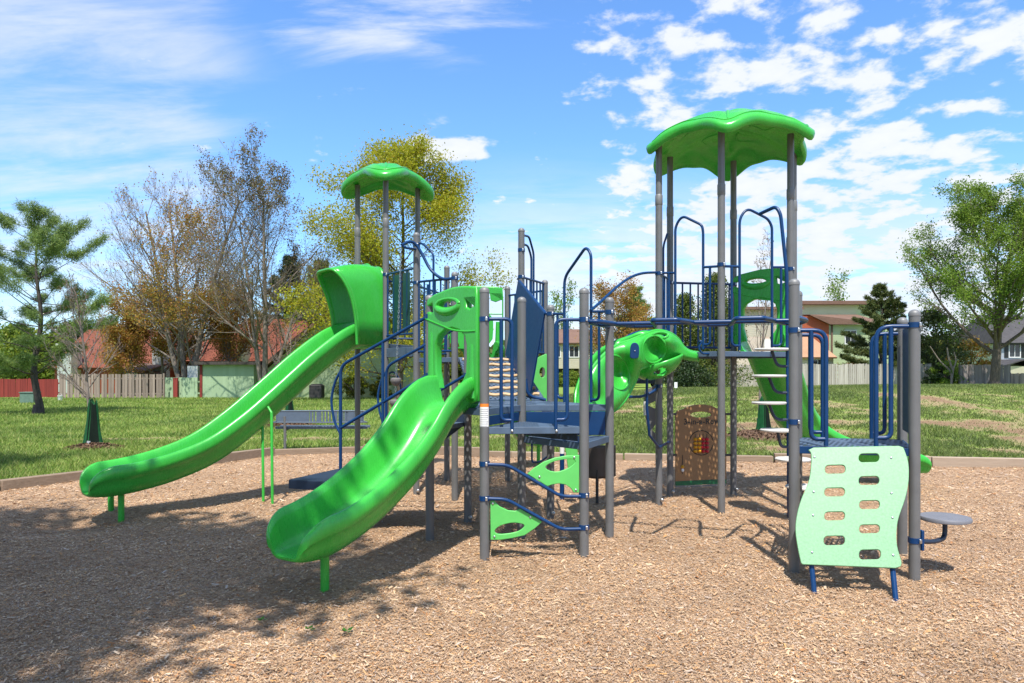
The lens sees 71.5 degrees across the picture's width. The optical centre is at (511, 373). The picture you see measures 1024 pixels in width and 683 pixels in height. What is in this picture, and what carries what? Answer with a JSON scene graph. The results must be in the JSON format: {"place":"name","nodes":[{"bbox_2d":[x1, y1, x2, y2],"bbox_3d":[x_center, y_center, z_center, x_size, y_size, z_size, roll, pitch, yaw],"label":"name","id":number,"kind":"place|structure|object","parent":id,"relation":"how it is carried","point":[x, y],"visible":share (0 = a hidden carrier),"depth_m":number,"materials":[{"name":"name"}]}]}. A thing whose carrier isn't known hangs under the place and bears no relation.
{"place":"outdoors","nodes":[
{"label":"outdoors","id":0,"kind":"place"},
{"bbox_2d":[0,383,1023,478],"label":"lawn","id":1,"kind":"structure","parent":0,"point":[964,422],"depth_m":21.14,"materials":[{"name":"plant"}]},
{"bbox_2d":[19,392,34,402],"bbox_3d":[-26.020,1.367,38.390,0.780,0.705,0.660,0,0,0],"label":"utility box","id":2,"kind":"object","parent":1,"relation":"on","point":[26,397],"visible":0.49,"depth_m":38.10,"materials":[{"name":"green metal"}]},
{"bbox_2d":[0,378,58,396],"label":"red fence","id":3,"kind":"object","parent":1,"relation":"on","point":[15,387],"visible":0.64,"depth_m":47.99,"materials":[{"name":"red wood"}]},
{"bbox_2d":[0,321,63,381],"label":"leafy tree","id":4,"kind":"object","parent":1,"relation":"on","point":[9,334],"visible":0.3,"depth_m":60.53,"materials":[{"name":"green plant"}]},
{"bbox_2d":[9,331,74,385],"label":"leafy tree","id":5,"kind":"object","parent":1,"relation":"on","point":[41,366],"visible":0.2,"depth_m":62.28,"materials":[{"name":"green plant"}]},
{"bbox_2d":[0,197,122,414],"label":"pine tree","id":6,"kind":"object","parent":1,"relation":"on","point":[57,240],"visible":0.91,"depth_m":27.65,"materials":[{"name":"green plant"}]},
{"bbox_2d":[43,320,95,378],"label":"leafy tree","id":7,"kind":"object","parent":1,"relation":"on","point":[77,335],"depth_m":67.02,"materials":[{"name":"green plant"}]},
{"bbox_2d":[42,270,124,407],"bbox_3d":[-9.336,-0.231,15.556,1.576,4.110,0.901,0,0,-35],"label":"sapling","id":8,"kind":"object","parent":1,"relation":"on","point":[87,371],"visible":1,"depth_m":15.52,"materials":[{"name":"brown plant"}]},
{"bbox_2d":[83,397,102,443],"bbox_3d":[-9.105,1.080,15.448,0.435,1.108,0.369,0,0,-31],"label":"watering bag","id":9,"kind":"object","parent":8,"relation":"attached to","point":[92,432],"visible":0.92,"depth_m":15.37,"materials":[{"name":"green plastic"}]},
{"bbox_2d":[59,373,164,398],"bbox_3d":[-25.738,0.843,45.747,6.754,1.652,0.186,0,0,0],"label":"wooden fence","id":10,"kind":"object","parent":1,"relation":"on","point":[127,385],"visible":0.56,"depth_m":45.72,"materials":[{"name":"brown wood"}]},
{"bbox_2d":[92,294,152,395],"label":"understory tree","id":11,"kind":"object","parent":1,"relation":"on","point":[130,337],"visible":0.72,"depth_m":49.96,"materials":[{"name":"orange plant"}]},
{"bbox_2d":[48,329,202,395],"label":"red house","id":12,"kind":"structure","parent":1,"relation":"on","point":[156,365],"depth_m":55.77,"materials":[{"name":"red"}]},
{"bbox_2d":[113,281,204,394],"bbox_3d":[-25.487,-2.601,51.736,3.861,8.849,5.951,0,0,39],"label":"understory tree","id":13,"kind":"object","parent":1,"relation":"on","point":[157,342],"visible":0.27,"depth_m":51.37,"materials":[{"name":"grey plant"}]},
{"bbox_2d":[64,140,294,377],"bbox_3d":[-23.159,-6.953,50.544,15.637,17.565,15.210,0,0,0],"label":"budding tree","id":14,"kind":"object","parent":1,"relation":"on","point":[159,292],"visible":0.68,"depth_m":48.05,"materials":[{"name":"brown plant"}]},
{"bbox_2d":[165,377,199,397],"bbox_3d":[-21.576,0.984,46.430,2.481,1.492,0.420,0,0,0],"label":"green fence","id":15,"kind":"object","parent":1,"relation":"on","point":[181,387],"visible":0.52,"depth_m":46.49,"materials":[{"name":"green wood"}]},
{"bbox_2d":[187,362,261,397],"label":"garden shed","id":16,"kind":"structure","parent":1,"relation":"on","point":[228,379],"depth_m":46.00,"materials":[{"name":"green wood"}]},
{"bbox_2d":[192,274,261,361],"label":"understory tree","id":17,"kind":"object","parent":1,"relation":"on","point":[231,349],"visible":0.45,"depth_m":50.82,"materials":[{"name":"brown plant"}]},
{"bbox_2d":[171,319,309,373],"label":"red house","id":18,"kind":"structure","parent":1,"relation":"on","point":[208,355],"depth_m":58.78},
{"bbox_2d":[142,122,351,381],"bbox_3d":[-15.964,-6.587,44.642,11.262,16.810,11.001,0,0,28],"label":"budding tree","id":19,"kind":"object","parent":1,"relation":"on","point":[264,267],"visible":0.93,"depth_m":43.38,"materials":[{"name":"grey plant"}]},
{"bbox_2d":[258,252,308,321],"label":"pine tree","id":20,"kind":"object","parent":1,"relation":"on","point":[285,257],"visible":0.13,"depth_m":65.48,"materials":[{"name":"green plant"}]},
{"bbox_2d":[267,310,308,363],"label":"sapling","id":21,"kind":"object","parent":1,"relation":"on","point":[289,329],"visible":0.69,"depth_m":22.06,"materials":[{"name":"brown plant"}]},
{"bbox_2d":[285,400,293,409],"bbox_3d":[-6.788,1.165,21.697,0.357,0.938,0.388,0,0,-42],"label":"watering bag","id":22,"kind":"object","parent":1,"relation":"on","point":[289,406],"visible":0.23,"depth_m":21.63,"materials":[{"name":"green plastic"}]},
{"bbox_2d":[285,260,329,323],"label":"pine tree","id":23,"kind":"object","parent":1,"relation":"on","point":[311,296],"visible":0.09,"depth_m":62.92,"materials":[{"name":"green plant"}]},
{"bbox_2d":[309,384,324,398],"bbox_3d":[-12.485,1.155,45.500,0.820,0.920,0.820,0,0,0],"label":"air conditioner","id":24,"kind":"object","parent":1,"relation":"on","point":[316,391],"visible":0.94,"depth_m":45.11,"materials":[{"name":"metal"}]},
{"bbox_2d":[273,410,369,448],"bbox_3d":[-4.100,1.305,15.378,2.027,1.030,0.485,0,0,-2],"label":"park bench","id":25,"kind":"object","parent":1,"relation":"on","point":[284,417],"visible":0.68,"depth_m":15.16,"materials":[{"name":"blue metal"}]},
{"bbox_2d":[334,373,370,398],"bbox_3d":[-10.173,0.829,45.747,2.405,1.841,2.223,0,0,0],"label":"shrub","id":26,"kind":"object","parent":1,"relation":"on","point":[350,392],"visible":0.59,"depth_m":45.42,"materials":[{"name":"green plant"}]},
{"bbox_2d":[261,311,450,397],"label":"green house","id":27,"kind":"structure","parent":1,"relation":"on","point":[325,379],"depth_m":47.00,"materials":[{"name":"green paint"}]},
{"bbox_2d":[369,376,392,397],"bbox_3d":[-8.344,0.939,45.694,1.624,1.613,1.733,0,0,0],"label":"shrub","id":28,"kind":"object","parent":1,"relation":"on","point":[373,389],"visible":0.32,"depth_m":45.46,"materials":[{"name":"green plant"}]},
{"bbox_2d":[266,124,517,398],"bbox_3d":[-6.663,-6.707,44.373,14.990,17.133,14.236,0,0,0],"label":"yellow green tree","id":29,"kind":"object","parent":1,"relation":"on","point":[441,207],"visible":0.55,"depth_m":42.22,"materials":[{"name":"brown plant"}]},
{"bbox_2d":[3,334,946,382],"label":"woods","id":30,"kind":"object","parent":1,"relation":"on","point":[460,372],"depth_m":120.03,"materials":[{"name":"green plant"}]},
{"bbox_2d":[0,452,1023,682],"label":"mulch","id":31,"kind":"object","parent":1,"relation":"on","point":[62,516],"visible":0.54,"depth_m":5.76,"materials":[{"name":"beige wood"}]},
{"bbox_2d":[79,108,972,600],"bbox_3d":[0.390,-0.755,9.277,9.233,5.250,9.123,0,0,27],"label":"play structure","id":32,"kind":"object","parent":31,"relation":"on","point":[373,480],"visible":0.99,"depth_m":8.15,"materials":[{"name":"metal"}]},
{"bbox_2d":[0,444,1023,490],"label":"kerb","id":33,"kind":"structure","parent":1,"relation":"on","point":[68,477],"depth_m":13.54,"materials":[{"name":"beige concrete"}]},
{"bbox_2d":[548,277,578,328],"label":"tree","id":34,"kind":"object","parent":1,"relation":"on","point":[560,302],"visible":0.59,"depth_m":88.95,"materials":[{"name":"green plant"}]},
{"bbox_2d":[559,369,578,386],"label":"hedge","id":35,"kind":"object","parent":1,"relation":"on","point":[573,376],"visible":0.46,"depth_m":71.16,"materials":[{"name":"green plant"}]},
{"bbox_2d":[559,329,602,375],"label":"cream house","id":36,"kind":"structure","parent":1,"relation":"on","point":[573,353],"depth_m":78.00,"materials":[{"name":"beige paint"}]},
{"bbox_2d":[569,345,578,357],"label":"window","id":37,"kind":"structure","parent":36,"relation":"in","point":[574,353],"depth_m":77.98,"materials":[{"name":"white glass"}]},
{"bbox_2d":[572,270,653,358],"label":"orange tree","id":38,"kind":"object","parent":1,"relation":"on","point":[628,315],"visible":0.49,"depth_m":65.30,"materials":[{"name":"brown plant"}]},
{"bbox_2d":[614,285,654,337],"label":"autumn tree","id":39,"kind":"object","parent":1,"relation":"on","point":[639,296],"visible":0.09,"depth_m":79.59,"materials":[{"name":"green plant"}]},
{"bbox_2d":[662,292,717,384],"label":"juniper tree","id":40,"kind":"object","parent":1,"relation":"on","point":[686,316],"visible":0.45,"depth_m":51.42,"materials":[{"name":"green plant"}]},
{"bbox_2d":[662,360,717,387],"bbox_3d":[12.414,0.096,50.103,3.935,2.267,3.571,0,0,-45],"label":"shrub","id":41,"kind":"object","parent":1,"relation":"on","point":[685,379],"visible":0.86,"depth_m":49.28,"materials":[{"name":"green plant"}]},
{"bbox_2d":[687,272,756,386],"bbox_3d":[15.033,-3.180,52.535,6.252,8.866,6.128,0,0,0],"label":"juniper tree","id":42,"kind":"object","parent":1,"relation":"on","point":[715,280],"visible":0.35,"depth_m":52.37,"materials":[{"name":"green plant"}]},
{"bbox_2d":[728,430,785,440],"bbox_3d":[6.237,1.536,17.741,1.685,0.218,1.641,0,0,-38],"label":"mulch ring","id":43,"kind":"object","parent":1,"relation":"on","point":[757,435],"visible":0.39,"depth_m":17.30,"materials":[{"name":"brown wood"}]},
{"bbox_2d":[726,429,785,441],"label":"mulch pieces","id":44,"kind":"object","parent":43,"relation":"on","point":[761,433],"visible":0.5,"depth_m":17.34,"materials":[{"name":"brown plant"}]},
{"bbox_2d":[715,307,803,382],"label":"brick house","id":45,"kind":"structure","parent":1,"relation":"on","point":[752,334],"depth_m":68.05,"materials":[{"name":"beige"}]},
{"bbox_2d":[764,339,773,351],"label":"door","id":46,"kind":"structure","parent":45,"relation":"in","point":[767,342],"depth_m":67.91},
{"bbox_2d":[745,228,776,408],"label":"sapling","id":47,"kind":"object","parent":1,"relation":"on","point":[764,312],"visible":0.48,"depth_m":17.90,"materials":[{"name":"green plant"}]},
{"bbox_2d":[756,396,770,429],"bbox_3d":[6.333,1.069,17.899,0.401,1.068,0.346,0,0,-32],"label":"watering bag","id":48,"kind":"object","parent":1,"relation":"on","point":[763,419],"visible":0.49,"depth_m":17.82,"materials":[{"name":"green plastic"}]},
{"bbox_2d":[704,363,931,386],"bbox_3d":[23.694,0.213,55.065,17.568,1.918,0.151,0,0,0],"label":"wooden fence","id":49,"kind":"object","parent":1,"relation":"on","point":[842,374],"visible":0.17,"depth_m":54.99,"materials":[{"name":"grey wood"}]},
{"bbox_2d":[775,301,888,384],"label":"pale green house","id":50,"kind":"structure","parent":1,"relation":"on","point":[831,319],"depth_m":66.00,"materials":[{"name":"green paint"}]},
{"bbox_2d":[844,330,856,343],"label":"window","id":51,"kind":"structure","parent":50,"relation":"in","point":[846,339],"depth_m":65.98,"materials":[{"name":"white glass"}]},
{"bbox_2d":[820,265,852,300],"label":"tree","id":52,"kind":"object","parent":1,"relation":"on","point":[837,290],"visible":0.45,"depth_m":87.25,"materials":[{"name":"green plant"}]},
{"bbox_2d":[829,360,858,382],"bbox_3d":[27.970,0.002,57.867,4.284,2.400,4.535,0,0,-15],"label":"shrub","id":53,"kind":"object","parent":1,"relation":"on","point":[852,371],"visible":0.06,"depth_m":57.93,"materials":[{"name":"green plant"}]},
{"bbox_2d":[834,282,922,373],"bbox_3d":[29.332,-3.023,57.041,6.635,8.604,6.323,0,0,22],"label":"cedar tree","id":54,"kind":"object","parent":1,"relation":"on","point":[893,307],"visible":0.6,"depth_m":56.55,"materials":[{"name":"green plant"}]},
{"bbox_2d":[893,306,974,381],"bbox_3d":[33.771,-2.087,56.865,6.341,6.586,5.991,0,0,0],"label":"holly tree","id":55,"kind":"object","parent":1,"relation":"on","point":[929,318],"visible":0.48,"depth_m":55.80,"materials":[{"name":"green plant"}]},
{"bbox_2d":[921,365,954,383],"bbox_3d":[31.923,0.278,53.506,2.280,1.765,2.023,0,0,-20],"label":"shrub","id":56,"kind":"object","parent":1,"relation":"on","point":[933,378],"visible":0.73,"depth_m":53.26,"materials":[{"name":"green plant"}]},
{"bbox_2d":[930,346,956,383],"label":"dead tree","id":57,"kind":"object","parent":1,"relation":"on","point":[951,374],"visible":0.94,"depth_m":51.97,"materials":[{"name":"brown plant"}]},
{"bbox_2d":[929,360,968,383],"bbox_3d":[32.654,0.081,53.079,2.622,2.182,2.667,0,0,0],"label":"shrub","id":58,"kind":"object","parent":1,"relation":"on","point":[944,379],"visible":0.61,"depth_m":52.73,"materials":[{"name":"green plant"}]},
{"bbox_2d":[896,163,1023,383],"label":"maple tree","id":59,"kind":"object","parent":1,"relation":"on","point":[1008,282],"visible":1,"depth_m":49.69,"materials":[{"name":"green plant"}]},
{"bbox_2d":[947,335,991,367],"bbox_3d":[37.457,-0.960,57.986,3.801,4.279,3.632,0,0,0],"label":"rusty shrub","id":60,"kind":"object","parent":1,"relation":"on","point":[980,361],"visible":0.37,"depth_m":57.30,"materials":[{"name":"brown plant"}]},
{"bbox_2d":[943,315,1023,373],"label":"grey house","id":61,"kind":"structure","parent":1,"relation":"on","point":[1012,353],"depth_m":66.62,"materials":[{"name":"grey"}]},
{"bbox_2d":[1004,344,1023,357],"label":"window","id":62,"kind":"structure","parent":61,"relation":"in","point":[1011,350],"depth_m":65.95,"materials":[{"name":"glass"}]},
{"bbox_2d":[958,364,1010,383],"bbox_3d":[34.611,0.209,52.065,3.761,1.719,0.151,0,0,0],"label":"wooden fence","id":63,"kind":"object","parent":1,"relation":"on","point":[977,374],"visible":0.63,"depth_m":51.99,"materials":[{"name":"grey wood"}]},
{"bbox_2d":[1011,373,1023,383],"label":"wooden fence","id":64,"kind":"object","parent":1,"relation":"on","point":[1017,378],"visible":0.49,"depth_m":52.99,"materials":[{"name":"grey wood"}]},
{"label":"mulch ring","id":65,"kind":"structure","parent":1,"relation":"on","visible":0},
{"bbox_2d":[62,442,127,450],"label":"mulch pieces","id":66,"kind":"object","parent":65,"relation":"on","point":[99,445],"visible":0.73,"depth_m":15.11,"materials":[{"name":"brown plant"}]},
{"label":"mulch ring","id":67,"kind":"structure","parent":1,"relation":"on","visible":0},
{"bbox_2d":[265,423,316,427],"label":"mulch pieces","id":68,"kind":"object","parent":67,"relation":"on","point":[277,424],"visible":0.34,"depth_m":21.28,"materials":[{"name":"brown plant"}]},
{"bbox_2d":[0,0,1023,346],"label":"sky","id":69,"kind":"structure","parent":0,"point":[557,105],"materials":[{"name":"blue"}]},
{"bbox_2d":[636,372,666,385],"bbox_3d":[10.378,0.464,57.994,4.474,1.496,1.872,0,0,0],"label":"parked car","id":70,"kind":"object","parent":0,"point":[642,381],"visible":0.07,"depth_m":57.14,"materials":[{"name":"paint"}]}
]}

